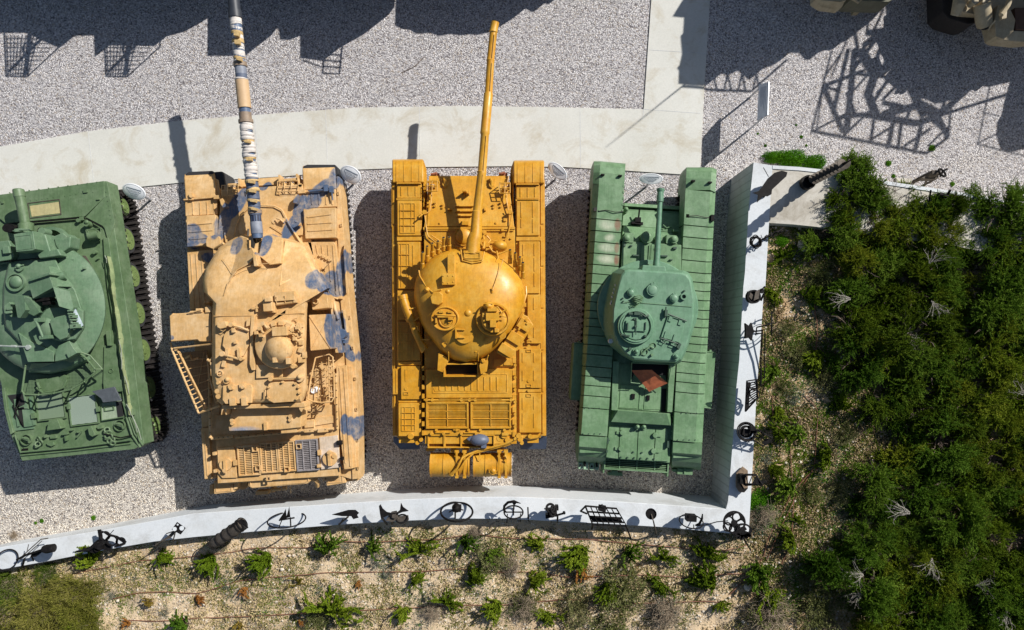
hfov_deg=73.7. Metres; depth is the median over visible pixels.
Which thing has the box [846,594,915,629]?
juniper shrub
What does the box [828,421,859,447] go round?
scrub bush
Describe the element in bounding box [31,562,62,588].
feathery bush
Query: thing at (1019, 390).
dead branch
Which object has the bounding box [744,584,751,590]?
rock
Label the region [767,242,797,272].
young juniper
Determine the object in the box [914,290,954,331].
juniper shrub
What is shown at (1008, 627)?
juniper shrub
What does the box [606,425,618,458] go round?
engine door
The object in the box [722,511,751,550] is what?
scrap sculpture
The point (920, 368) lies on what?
juniper shrub
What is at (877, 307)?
juniper shrub
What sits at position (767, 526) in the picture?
leafy plant
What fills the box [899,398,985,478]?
juniper shrub
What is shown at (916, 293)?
juniper shrub
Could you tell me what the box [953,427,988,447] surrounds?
juniper shrub
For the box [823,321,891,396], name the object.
juniper shrub
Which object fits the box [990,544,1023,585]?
juniper shrub
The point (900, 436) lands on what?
juniper shrub
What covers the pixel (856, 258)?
juniper shrub
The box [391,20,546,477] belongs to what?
tank
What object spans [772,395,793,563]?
irrigation hose
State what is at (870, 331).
juniper shrub
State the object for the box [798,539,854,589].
juniper shrub
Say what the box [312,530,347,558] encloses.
young juniper
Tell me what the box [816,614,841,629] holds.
scrub bush
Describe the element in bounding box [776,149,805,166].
leafy plant
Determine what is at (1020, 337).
juniper shrub
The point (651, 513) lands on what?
scrap sculpture
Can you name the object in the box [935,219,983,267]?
juniper shrub
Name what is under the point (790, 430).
young juniper
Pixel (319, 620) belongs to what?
scrub bush
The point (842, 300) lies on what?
dead branch
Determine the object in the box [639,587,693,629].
scrub bush
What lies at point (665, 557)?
young juniper
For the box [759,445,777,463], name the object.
scrub bush
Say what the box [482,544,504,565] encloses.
young juniper
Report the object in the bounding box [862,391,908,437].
juniper shrub
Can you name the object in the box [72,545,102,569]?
young juniper
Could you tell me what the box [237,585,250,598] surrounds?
withered seedling
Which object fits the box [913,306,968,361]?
juniper shrub
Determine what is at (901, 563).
juniper shrub
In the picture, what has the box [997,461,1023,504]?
juniper shrub
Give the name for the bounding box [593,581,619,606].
young juniper
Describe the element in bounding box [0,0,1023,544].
ground
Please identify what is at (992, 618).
juniper shrub
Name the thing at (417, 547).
young juniper
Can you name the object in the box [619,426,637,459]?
engine door
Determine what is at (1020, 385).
juniper shrub
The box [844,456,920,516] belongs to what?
juniper shrub
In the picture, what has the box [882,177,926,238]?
juniper shrub
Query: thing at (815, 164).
leafy plant
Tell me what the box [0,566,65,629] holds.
feathery bush
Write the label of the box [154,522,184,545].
scrap sculpture
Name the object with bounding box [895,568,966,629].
juniper shrub
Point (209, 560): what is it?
young juniper
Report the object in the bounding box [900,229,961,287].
juniper shrub
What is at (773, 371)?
young juniper
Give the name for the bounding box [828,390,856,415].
young juniper
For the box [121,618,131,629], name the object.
withered seedling
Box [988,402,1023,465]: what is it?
juniper shrub
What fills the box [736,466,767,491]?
scrap sculpture
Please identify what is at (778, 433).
young juniper
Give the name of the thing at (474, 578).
young juniper
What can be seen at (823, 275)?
scrub bush
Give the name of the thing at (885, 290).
juniper shrub
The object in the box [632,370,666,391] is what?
rusty plate
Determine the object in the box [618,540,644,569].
young juniper
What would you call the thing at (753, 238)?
scrap sculpture
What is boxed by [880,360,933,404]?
juniper shrub
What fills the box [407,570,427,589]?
young juniper
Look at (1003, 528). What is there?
juniper shrub
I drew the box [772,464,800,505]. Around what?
young juniper
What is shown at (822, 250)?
young juniper
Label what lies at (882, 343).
juniper shrub
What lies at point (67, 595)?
feathery bush
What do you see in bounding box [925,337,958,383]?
juniper shrub
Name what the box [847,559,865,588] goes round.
dead branch
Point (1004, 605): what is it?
juniper shrub
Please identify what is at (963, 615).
juniper shrub
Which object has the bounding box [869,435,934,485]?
juniper shrub
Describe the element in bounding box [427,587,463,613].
young juniper
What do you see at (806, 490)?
scrub bush
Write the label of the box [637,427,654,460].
engine door
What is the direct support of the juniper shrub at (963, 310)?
on the planting bed
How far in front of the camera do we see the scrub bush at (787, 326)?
16.29 m
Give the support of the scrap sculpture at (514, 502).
on the retaining wall at (489, 502)
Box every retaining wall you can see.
[0,485,740,568]
[710,162,771,531]
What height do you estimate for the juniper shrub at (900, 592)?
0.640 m
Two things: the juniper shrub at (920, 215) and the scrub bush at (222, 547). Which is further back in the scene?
the scrub bush at (222, 547)
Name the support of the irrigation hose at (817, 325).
on the planting bed
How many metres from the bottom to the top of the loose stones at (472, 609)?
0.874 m
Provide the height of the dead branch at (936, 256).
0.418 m
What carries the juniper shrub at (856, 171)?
on the concrete slab
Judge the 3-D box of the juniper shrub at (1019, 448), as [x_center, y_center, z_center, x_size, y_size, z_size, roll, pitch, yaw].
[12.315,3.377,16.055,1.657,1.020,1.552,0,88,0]
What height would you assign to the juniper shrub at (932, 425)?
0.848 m
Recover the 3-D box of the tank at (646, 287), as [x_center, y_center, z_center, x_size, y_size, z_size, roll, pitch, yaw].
[3.219,0.060,16.345,3.646,2.595,7.648,0,88,0]
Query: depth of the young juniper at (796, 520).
16.34 m
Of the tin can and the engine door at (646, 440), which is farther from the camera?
the engine door at (646, 440)
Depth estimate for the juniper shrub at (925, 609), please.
15.95 m
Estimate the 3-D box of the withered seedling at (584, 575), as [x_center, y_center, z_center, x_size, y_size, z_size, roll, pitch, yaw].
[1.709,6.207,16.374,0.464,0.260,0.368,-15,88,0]
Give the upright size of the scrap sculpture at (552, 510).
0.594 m
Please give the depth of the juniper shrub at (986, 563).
15.98 m
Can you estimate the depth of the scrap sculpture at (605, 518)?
15.79 m
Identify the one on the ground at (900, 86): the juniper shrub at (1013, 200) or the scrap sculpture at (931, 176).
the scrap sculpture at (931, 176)
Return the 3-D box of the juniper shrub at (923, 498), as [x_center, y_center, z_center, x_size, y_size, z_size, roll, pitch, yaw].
[9.554,3.910,16.091,1.976,1.270,1.678,29,88,1]
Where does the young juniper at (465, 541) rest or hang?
on the planting bed
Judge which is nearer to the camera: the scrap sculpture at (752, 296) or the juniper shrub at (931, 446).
the scrap sculpture at (752, 296)
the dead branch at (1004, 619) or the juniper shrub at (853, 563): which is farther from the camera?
the juniper shrub at (853, 563)
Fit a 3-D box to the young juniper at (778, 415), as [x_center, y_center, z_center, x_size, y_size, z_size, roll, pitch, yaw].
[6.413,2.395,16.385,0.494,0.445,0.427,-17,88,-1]
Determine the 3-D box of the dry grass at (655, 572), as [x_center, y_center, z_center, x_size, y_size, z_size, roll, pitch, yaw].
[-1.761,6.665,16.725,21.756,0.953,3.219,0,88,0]
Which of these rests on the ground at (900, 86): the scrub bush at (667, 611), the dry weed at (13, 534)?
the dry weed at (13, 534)
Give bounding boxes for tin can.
[310,386,319,392]
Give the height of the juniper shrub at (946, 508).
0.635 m
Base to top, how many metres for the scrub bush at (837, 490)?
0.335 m
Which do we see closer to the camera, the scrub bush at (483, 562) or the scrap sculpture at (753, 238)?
the scrap sculpture at (753, 238)
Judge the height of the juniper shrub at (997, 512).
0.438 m
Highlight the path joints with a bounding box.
[88,50,706,179]
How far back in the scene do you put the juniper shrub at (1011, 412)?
16.03 m
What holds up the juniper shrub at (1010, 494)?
on the planting bed
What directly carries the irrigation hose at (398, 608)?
on the planting bed
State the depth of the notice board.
16.80 m
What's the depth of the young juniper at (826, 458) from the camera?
16.25 m
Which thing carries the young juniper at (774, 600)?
on the planting bed
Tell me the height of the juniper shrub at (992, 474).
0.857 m
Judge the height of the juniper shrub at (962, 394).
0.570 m
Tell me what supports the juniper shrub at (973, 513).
on the planting bed
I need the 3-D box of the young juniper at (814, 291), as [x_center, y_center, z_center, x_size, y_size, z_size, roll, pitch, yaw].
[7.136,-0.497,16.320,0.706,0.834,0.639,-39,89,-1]
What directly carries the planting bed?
on the ground at (900, 86)
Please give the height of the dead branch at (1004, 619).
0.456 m
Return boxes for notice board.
[748,82,768,130]
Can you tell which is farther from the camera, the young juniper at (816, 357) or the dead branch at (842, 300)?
the young juniper at (816, 357)
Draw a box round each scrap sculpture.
[0,538,56,570]
[76,529,126,553]
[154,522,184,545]
[207,517,247,549]
[267,508,305,528]
[332,510,358,524]
[379,503,408,524]
[440,501,473,521]
[503,500,523,522]
[544,503,565,522]
[580,504,631,538]
[645,508,656,534]
[679,513,727,531]
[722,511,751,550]
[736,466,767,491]
[737,422,772,446]
[744,308,775,385]
[745,286,764,303]
[745,379,759,411]
[749,228,782,248]
[753,167,786,201]
[799,157,855,189]
[912,168,947,185]
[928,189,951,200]
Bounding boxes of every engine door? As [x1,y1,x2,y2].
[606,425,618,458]
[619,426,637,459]
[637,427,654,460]
[654,428,667,460]
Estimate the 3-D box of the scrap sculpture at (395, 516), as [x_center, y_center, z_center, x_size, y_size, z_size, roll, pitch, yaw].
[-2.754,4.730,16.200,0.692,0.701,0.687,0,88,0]
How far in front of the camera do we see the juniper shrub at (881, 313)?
16.04 m
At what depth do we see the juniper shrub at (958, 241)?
15.99 m
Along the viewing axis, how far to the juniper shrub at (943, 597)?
15.98 m
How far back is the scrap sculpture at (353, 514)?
16.05 m
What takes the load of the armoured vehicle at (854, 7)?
on the ground at (900, 86)
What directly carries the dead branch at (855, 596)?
on the planting bed
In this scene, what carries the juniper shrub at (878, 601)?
on the planting bed
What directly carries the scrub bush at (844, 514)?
on the planting bed
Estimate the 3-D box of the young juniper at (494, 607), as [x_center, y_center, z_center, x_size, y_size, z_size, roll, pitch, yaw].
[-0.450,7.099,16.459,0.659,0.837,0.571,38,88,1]
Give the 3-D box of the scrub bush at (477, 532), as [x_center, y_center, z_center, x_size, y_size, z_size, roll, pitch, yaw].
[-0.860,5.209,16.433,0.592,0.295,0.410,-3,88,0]
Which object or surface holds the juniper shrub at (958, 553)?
on the planting bed
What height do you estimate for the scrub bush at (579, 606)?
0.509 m
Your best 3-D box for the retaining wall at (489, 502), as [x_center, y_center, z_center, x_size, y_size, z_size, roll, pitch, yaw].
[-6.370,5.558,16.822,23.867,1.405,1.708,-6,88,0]
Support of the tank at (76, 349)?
on the ground at (900, 86)
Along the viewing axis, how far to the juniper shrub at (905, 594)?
16.17 m
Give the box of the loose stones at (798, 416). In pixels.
[753,226,887,607]
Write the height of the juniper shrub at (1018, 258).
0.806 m
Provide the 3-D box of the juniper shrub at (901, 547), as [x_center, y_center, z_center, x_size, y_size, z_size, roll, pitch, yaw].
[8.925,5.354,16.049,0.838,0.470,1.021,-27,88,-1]
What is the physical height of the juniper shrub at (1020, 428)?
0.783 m
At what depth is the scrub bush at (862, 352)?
16.29 m
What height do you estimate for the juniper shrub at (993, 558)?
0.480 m
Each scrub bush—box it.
[105,588,119,599]
[160,602,172,616]
[217,540,230,550]
[302,607,329,629]
[341,542,353,550]
[365,553,386,571]
[378,564,394,586]
[420,601,446,628]
[465,536,514,576]
[467,524,484,539]
[501,552,522,578]
[502,586,542,625]
[556,583,594,629]
[586,603,628,629]
[592,557,649,621]
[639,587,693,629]
[737,577,800,629]
[750,498,780,537]
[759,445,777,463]
[772,377,796,399]
[775,316,803,338]
[781,339,809,367]
[784,387,802,408]
[793,586,842,629]
[794,479,825,504]
[801,262,832,288]
[805,362,835,395]
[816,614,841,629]
[825,239,848,262]
[825,475,850,508]
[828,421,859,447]
[831,507,855,523]
[853,344,869,360]
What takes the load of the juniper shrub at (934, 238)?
on the planting bed
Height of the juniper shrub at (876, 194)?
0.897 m
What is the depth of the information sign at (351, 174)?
16.71 m
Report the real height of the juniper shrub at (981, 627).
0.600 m
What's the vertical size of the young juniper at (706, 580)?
0.858 m
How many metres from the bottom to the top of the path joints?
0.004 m
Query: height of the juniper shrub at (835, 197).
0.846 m
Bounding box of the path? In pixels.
[0,0,709,194]
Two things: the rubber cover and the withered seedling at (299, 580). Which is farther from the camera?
the withered seedling at (299, 580)
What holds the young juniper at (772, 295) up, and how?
on the planting bed
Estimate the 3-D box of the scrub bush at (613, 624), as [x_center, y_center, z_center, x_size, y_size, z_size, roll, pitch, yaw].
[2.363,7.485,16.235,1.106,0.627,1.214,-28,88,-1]
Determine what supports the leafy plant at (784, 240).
on the planting bed
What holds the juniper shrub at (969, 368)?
on the planting bed
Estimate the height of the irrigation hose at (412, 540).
0.762 m
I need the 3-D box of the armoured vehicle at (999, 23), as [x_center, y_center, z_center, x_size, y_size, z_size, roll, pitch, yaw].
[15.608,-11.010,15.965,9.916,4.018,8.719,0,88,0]
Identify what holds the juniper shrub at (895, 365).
on the planting bed
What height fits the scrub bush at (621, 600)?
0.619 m
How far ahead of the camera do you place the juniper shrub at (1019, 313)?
15.86 m
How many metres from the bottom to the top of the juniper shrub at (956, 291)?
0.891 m
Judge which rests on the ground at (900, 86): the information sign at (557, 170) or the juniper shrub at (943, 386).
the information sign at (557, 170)
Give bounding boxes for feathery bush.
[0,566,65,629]
[0,570,29,614]
[0,597,18,629]
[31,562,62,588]
[36,568,114,626]
[54,597,104,629]
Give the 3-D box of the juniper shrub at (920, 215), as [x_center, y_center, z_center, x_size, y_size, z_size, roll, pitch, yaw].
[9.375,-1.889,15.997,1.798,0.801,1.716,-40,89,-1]
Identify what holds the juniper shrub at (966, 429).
on the planting bed
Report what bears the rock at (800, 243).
on the planting bed
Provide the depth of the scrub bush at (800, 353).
16.34 m
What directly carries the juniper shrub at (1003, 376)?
on the planting bed
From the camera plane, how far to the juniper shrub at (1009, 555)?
16.20 m
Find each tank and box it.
[0,181,168,460]
[170,0,366,494]
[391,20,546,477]
[568,161,716,476]
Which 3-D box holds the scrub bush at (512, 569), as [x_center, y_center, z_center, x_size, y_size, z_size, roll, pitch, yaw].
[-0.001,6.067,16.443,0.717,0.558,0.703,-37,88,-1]
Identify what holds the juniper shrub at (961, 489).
on the planting bed
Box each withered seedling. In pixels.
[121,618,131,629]
[141,596,153,606]
[195,594,205,605]
[231,621,243,629]
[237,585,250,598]
[286,576,304,588]
[355,579,361,590]
[575,568,593,583]
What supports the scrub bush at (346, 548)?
on the planting bed
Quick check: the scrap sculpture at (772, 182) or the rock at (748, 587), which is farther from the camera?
the rock at (748, 587)
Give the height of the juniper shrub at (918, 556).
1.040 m
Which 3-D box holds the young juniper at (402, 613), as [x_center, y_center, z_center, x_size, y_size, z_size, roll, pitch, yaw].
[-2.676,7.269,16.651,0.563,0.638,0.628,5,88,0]
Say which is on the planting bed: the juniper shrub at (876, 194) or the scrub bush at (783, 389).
the scrub bush at (783, 389)
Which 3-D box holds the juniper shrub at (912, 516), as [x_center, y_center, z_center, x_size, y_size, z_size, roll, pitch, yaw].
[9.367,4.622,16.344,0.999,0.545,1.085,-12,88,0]
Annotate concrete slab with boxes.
[769,165,1023,260]
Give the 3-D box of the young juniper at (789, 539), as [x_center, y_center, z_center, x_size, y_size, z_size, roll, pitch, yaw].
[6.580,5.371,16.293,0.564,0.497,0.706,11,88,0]
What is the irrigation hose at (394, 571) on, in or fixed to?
on the planting bed
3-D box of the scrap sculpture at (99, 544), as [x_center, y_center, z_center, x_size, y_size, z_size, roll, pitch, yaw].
[-9.946,5.510,16.700,1.214,0.727,0.613,-27,88,-1]
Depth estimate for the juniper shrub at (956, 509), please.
16.09 m
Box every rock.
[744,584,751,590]
[797,241,807,251]
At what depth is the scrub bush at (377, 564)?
16.62 m
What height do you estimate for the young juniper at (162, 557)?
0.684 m
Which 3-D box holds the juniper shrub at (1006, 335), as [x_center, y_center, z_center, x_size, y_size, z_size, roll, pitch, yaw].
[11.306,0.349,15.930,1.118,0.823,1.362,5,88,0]
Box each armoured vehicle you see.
[810,0,891,15]
[926,0,1023,47]
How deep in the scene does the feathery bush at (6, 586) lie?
17.01 m
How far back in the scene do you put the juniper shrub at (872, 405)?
16.02 m
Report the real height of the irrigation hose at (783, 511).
0.164 m
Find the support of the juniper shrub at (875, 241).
on the planting bed
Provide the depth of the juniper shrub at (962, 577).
15.92 m
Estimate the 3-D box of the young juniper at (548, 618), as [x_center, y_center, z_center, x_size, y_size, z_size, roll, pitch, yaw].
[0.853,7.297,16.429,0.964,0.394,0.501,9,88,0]
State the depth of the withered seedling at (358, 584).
16.60 m
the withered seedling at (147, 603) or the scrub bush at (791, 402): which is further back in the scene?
the withered seedling at (147, 603)
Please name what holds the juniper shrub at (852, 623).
on the planting bed
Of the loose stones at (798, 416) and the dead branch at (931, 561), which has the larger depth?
the loose stones at (798, 416)
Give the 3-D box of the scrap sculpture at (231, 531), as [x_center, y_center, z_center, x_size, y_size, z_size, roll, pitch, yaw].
[-6.744,5.197,16.241,1.198,0.574,0.340,-34,88,-1]
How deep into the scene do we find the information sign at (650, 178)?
16.71 m
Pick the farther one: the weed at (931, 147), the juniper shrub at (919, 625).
the weed at (931, 147)
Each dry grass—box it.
[9,524,878,629]
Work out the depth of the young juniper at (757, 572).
16.20 m
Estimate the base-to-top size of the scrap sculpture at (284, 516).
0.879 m
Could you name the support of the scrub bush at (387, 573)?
on the planting bed
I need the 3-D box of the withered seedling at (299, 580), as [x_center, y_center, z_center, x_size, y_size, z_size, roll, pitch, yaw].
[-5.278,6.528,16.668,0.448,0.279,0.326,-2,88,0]
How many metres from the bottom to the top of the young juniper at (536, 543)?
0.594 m
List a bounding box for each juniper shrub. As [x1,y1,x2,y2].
[796,199,867,261]
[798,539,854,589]
[820,181,873,233]
[820,308,882,354]
[822,267,879,310]
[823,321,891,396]
[827,531,860,589]
[833,199,897,245]
[834,146,878,201]
[834,242,880,280]
[837,346,928,434]
[839,566,903,629]
[840,284,899,332]
[840,483,909,528]
[841,518,902,573]
[841,527,915,596]
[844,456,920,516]
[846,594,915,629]
[847,616,884,629]
[851,167,899,222]
[853,310,911,362]
[857,265,913,309]
[859,295,894,325]
[860,324,910,382]
[862,197,908,250]
[862,228,934,285]
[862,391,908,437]
[863,461,962,524]
[865,241,911,287]
[867,528,938,585]
[869,197,939,264]
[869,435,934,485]
[874,520,911,561]
[875,257,963,313]
[876,572,911,600]
[876,608,916,629]
[878,295,971,378]
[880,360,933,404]
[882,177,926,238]
[883,576,944,629]
[886,532,968,602]
[887,277,928,330]
[887,466,927,507]
[887,515,928,554]
[888,361,968,413]
[891,413,928,451]
[892,393,941,431]
[893,212,943,254]
[895,330,941,379]
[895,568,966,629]
[898,490,919,527]
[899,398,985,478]
[899,612,937,629]
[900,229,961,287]
[901,576,932,614]
[904,566,953,608]
[906,459,989,514]
[911,500,953,539]
[913,267,975,310]
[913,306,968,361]
[913,438,948,473]
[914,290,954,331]
[915,201,966,249]
[915,234,969,288]
[917,393,969,439]
[917,516,961,562]
[918,306,989,362]
[921,189,956,223]
[921,483,995,557]
[923,348,1018,429]
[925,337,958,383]
[928,333,988,389]
[928,383,993,441]
[930,541,983,587]
[932,189,973,222]
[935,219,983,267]
[936,368,975,405]
[939,221,971,254]
[940,443,1008,507]
[941,516,995,567]
[942,194,959,221]
[944,300,970,329]
[944,596,976,629]
[947,576,985,614]
[948,440,986,478]
[952,498,992,525]
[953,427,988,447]
[957,252,985,270]
[957,268,970,296]
[957,268,988,307]
[958,548,994,581]
[958,549,1023,627]
[960,176,1023,257]
[960,612,988,629]
[961,274,1023,337]
[962,382,1022,436]
[962,573,1023,629]
[964,222,1017,264]
[966,403,1023,466]
[966,557,1023,629]
[967,618,1021,629]
[970,433,1023,488]
[971,325,1023,384]
[972,308,1022,354]
[972,465,1023,510]
[973,207,1017,253]
[978,224,1023,276]
[978,519,1020,553]
[981,255,1023,318]
[983,379,1019,404]
[984,501,1015,518]
[984,549,1004,575]
[986,509,1023,572]
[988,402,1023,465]
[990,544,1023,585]
[994,622,1022,629]
[995,297,1023,327]
[996,212,1023,276]
[997,317,1023,357]
[997,447,1023,487]
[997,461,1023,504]
[1000,595,1022,619]
[1002,388,1023,417]
[1003,433,1023,487]
[1005,371,1023,399]
[1008,486,1023,524]
[1010,408,1023,444]
[1013,230,1023,259]
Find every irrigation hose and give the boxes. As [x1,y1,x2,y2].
[58,534,746,578]
[112,568,745,599]
[128,599,718,621]
[729,559,761,594]
[763,469,816,556]
[767,395,817,558]
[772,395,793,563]
[814,303,817,348]
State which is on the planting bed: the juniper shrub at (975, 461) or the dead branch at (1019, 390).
the juniper shrub at (975, 461)
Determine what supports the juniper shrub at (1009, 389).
on the planting bed
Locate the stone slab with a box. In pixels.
[895,178,912,182]
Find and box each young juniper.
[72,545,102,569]
[150,547,174,571]
[162,609,193,629]
[193,551,219,581]
[243,547,273,580]
[297,584,363,628]
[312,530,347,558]
[365,531,382,561]
[389,602,411,625]
[392,536,438,564]
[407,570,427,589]
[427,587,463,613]
[455,533,483,556]
[465,560,487,586]
[479,595,504,626]
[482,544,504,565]
[524,531,548,552]
[525,567,551,594]
[529,607,566,627]
[556,542,592,577]
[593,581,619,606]
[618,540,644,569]
[646,544,681,567]
[646,573,680,604]
[683,559,718,595]
[688,536,728,562]
[710,599,730,613]
[742,554,770,594]
[754,580,786,620]
[759,356,782,391]
[764,288,783,307]
[765,421,796,446]
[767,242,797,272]
[767,461,787,481]
[768,406,789,422]
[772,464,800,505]
[776,524,796,554]
[781,418,807,444]
[786,512,806,526]
[798,284,831,310]
[799,346,828,377]
[807,233,837,259]
[812,441,832,472]
[815,294,844,318]
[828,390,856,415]
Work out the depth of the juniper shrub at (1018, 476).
15.93 m
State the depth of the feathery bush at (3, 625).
16.97 m
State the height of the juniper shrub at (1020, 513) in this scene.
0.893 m
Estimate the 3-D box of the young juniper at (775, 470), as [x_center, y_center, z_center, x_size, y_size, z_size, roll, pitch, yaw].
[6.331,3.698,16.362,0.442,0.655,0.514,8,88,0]
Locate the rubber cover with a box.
[466,434,488,447]
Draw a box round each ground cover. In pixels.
[750,226,897,610]
[851,245,1023,628]
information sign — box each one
[122,183,151,200]
[340,165,360,184]
[548,162,566,180]
[639,173,662,187]
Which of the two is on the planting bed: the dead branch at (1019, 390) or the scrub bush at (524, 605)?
the scrub bush at (524, 605)
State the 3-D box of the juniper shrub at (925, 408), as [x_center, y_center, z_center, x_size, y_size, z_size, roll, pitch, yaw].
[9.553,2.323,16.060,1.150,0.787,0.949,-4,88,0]
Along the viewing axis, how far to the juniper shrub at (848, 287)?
15.96 m
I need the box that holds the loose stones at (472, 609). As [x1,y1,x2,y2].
[15,525,869,629]
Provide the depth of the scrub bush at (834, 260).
16.23 m
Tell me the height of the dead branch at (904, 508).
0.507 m
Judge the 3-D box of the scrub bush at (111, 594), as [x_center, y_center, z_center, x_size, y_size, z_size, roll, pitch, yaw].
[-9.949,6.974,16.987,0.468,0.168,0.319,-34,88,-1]
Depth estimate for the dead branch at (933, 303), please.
15.71 m
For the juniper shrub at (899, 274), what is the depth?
16.05 m
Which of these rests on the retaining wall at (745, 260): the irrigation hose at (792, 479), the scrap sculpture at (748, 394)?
the scrap sculpture at (748, 394)
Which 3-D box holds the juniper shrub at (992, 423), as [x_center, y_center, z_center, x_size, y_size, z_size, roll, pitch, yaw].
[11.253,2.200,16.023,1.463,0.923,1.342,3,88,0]
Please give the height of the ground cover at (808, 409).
0.511 m
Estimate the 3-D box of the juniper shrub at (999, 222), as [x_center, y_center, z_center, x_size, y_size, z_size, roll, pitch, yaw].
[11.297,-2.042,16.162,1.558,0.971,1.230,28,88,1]
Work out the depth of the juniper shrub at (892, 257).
16.03 m
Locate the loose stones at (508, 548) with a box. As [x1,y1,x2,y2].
[18,238,889,629]
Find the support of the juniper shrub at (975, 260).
on the planting bed
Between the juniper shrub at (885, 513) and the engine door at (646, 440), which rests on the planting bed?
the juniper shrub at (885, 513)
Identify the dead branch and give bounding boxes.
[825,288,850,306]
[842,588,862,606]
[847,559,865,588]
[879,177,909,203]
[887,501,909,524]
[914,558,941,578]
[923,300,950,318]
[924,246,950,262]
[976,576,993,602]
[995,611,1010,628]
[1009,381,1023,395]
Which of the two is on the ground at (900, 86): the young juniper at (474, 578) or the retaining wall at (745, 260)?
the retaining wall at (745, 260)
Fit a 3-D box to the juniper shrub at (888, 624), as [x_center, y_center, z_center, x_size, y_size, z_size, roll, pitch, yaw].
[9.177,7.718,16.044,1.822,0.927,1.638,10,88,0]
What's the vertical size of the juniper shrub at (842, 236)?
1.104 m
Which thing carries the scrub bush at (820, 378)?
on the planting bed
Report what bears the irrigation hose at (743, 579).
on the planting bed
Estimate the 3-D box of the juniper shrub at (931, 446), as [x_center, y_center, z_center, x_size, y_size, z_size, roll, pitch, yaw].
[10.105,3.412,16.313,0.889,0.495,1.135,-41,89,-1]
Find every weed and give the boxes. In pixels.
[7,529,17,539]
[929,145,935,150]
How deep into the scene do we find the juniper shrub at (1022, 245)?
15.96 m
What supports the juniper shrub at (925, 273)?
on the planting bed
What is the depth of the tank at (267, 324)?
16.00 m
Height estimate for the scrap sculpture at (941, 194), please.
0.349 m
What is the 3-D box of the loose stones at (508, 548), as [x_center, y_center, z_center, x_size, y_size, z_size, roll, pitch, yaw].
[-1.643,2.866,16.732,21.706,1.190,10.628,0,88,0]
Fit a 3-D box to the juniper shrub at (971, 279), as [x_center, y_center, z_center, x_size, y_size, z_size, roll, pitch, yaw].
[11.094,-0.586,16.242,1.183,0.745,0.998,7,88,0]
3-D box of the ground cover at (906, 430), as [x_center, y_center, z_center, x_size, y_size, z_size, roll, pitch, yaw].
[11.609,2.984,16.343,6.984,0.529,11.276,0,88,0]
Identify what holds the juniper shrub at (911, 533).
on the planting bed
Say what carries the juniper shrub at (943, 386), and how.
on the planting bed
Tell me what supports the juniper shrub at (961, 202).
on the planting bed
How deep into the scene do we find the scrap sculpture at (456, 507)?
15.84 m
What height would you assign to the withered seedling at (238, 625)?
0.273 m
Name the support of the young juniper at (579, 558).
on the planting bed
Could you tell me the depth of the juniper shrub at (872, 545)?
16.01 m
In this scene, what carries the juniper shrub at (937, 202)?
on the planting bed
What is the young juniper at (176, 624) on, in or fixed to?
on the planting bed
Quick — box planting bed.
[0,226,1023,629]
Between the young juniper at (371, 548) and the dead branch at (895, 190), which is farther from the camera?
the young juniper at (371, 548)
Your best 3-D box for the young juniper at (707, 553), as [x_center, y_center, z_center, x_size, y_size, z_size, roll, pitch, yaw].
[4.688,5.662,16.354,0.992,0.578,0.522,31,88,1]
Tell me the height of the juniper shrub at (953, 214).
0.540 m
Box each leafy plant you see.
[750,487,775,517]
[755,516,772,529]
[761,151,783,163]
[775,235,788,246]
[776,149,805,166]
[800,154,826,168]
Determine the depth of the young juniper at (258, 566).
16.52 m
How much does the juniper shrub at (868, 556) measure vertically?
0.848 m
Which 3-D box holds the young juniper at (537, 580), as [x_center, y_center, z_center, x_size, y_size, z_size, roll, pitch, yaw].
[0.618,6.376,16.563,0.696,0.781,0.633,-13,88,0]
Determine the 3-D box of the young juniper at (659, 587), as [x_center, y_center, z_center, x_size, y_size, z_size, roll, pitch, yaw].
[3.564,6.563,16.366,0.956,0.361,0.500,34,88,1]
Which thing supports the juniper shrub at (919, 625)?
on the planting bed
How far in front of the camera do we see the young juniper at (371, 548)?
16.50 m
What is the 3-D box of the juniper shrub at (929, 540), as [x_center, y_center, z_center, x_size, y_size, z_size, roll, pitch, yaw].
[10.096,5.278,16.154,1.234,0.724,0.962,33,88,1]
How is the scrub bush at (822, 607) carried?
on the planting bed
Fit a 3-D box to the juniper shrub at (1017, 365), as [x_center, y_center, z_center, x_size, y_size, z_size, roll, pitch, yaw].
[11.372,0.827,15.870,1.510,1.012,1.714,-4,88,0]
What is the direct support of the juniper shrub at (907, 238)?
on the planting bed
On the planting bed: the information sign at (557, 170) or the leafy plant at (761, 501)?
the leafy plant at (761, 501)
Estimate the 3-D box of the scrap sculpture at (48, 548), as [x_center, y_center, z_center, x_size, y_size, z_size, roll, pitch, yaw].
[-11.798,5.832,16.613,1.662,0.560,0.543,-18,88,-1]
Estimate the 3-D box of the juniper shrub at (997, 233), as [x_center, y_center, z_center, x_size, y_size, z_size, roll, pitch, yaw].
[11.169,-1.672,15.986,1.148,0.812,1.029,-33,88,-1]
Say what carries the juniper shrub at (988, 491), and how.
on the planting bed
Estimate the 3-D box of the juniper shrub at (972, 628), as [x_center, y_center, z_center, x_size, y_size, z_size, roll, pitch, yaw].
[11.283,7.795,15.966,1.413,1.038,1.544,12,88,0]
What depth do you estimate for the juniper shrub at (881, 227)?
15.89 m
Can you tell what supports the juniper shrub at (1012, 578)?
on the planting bed

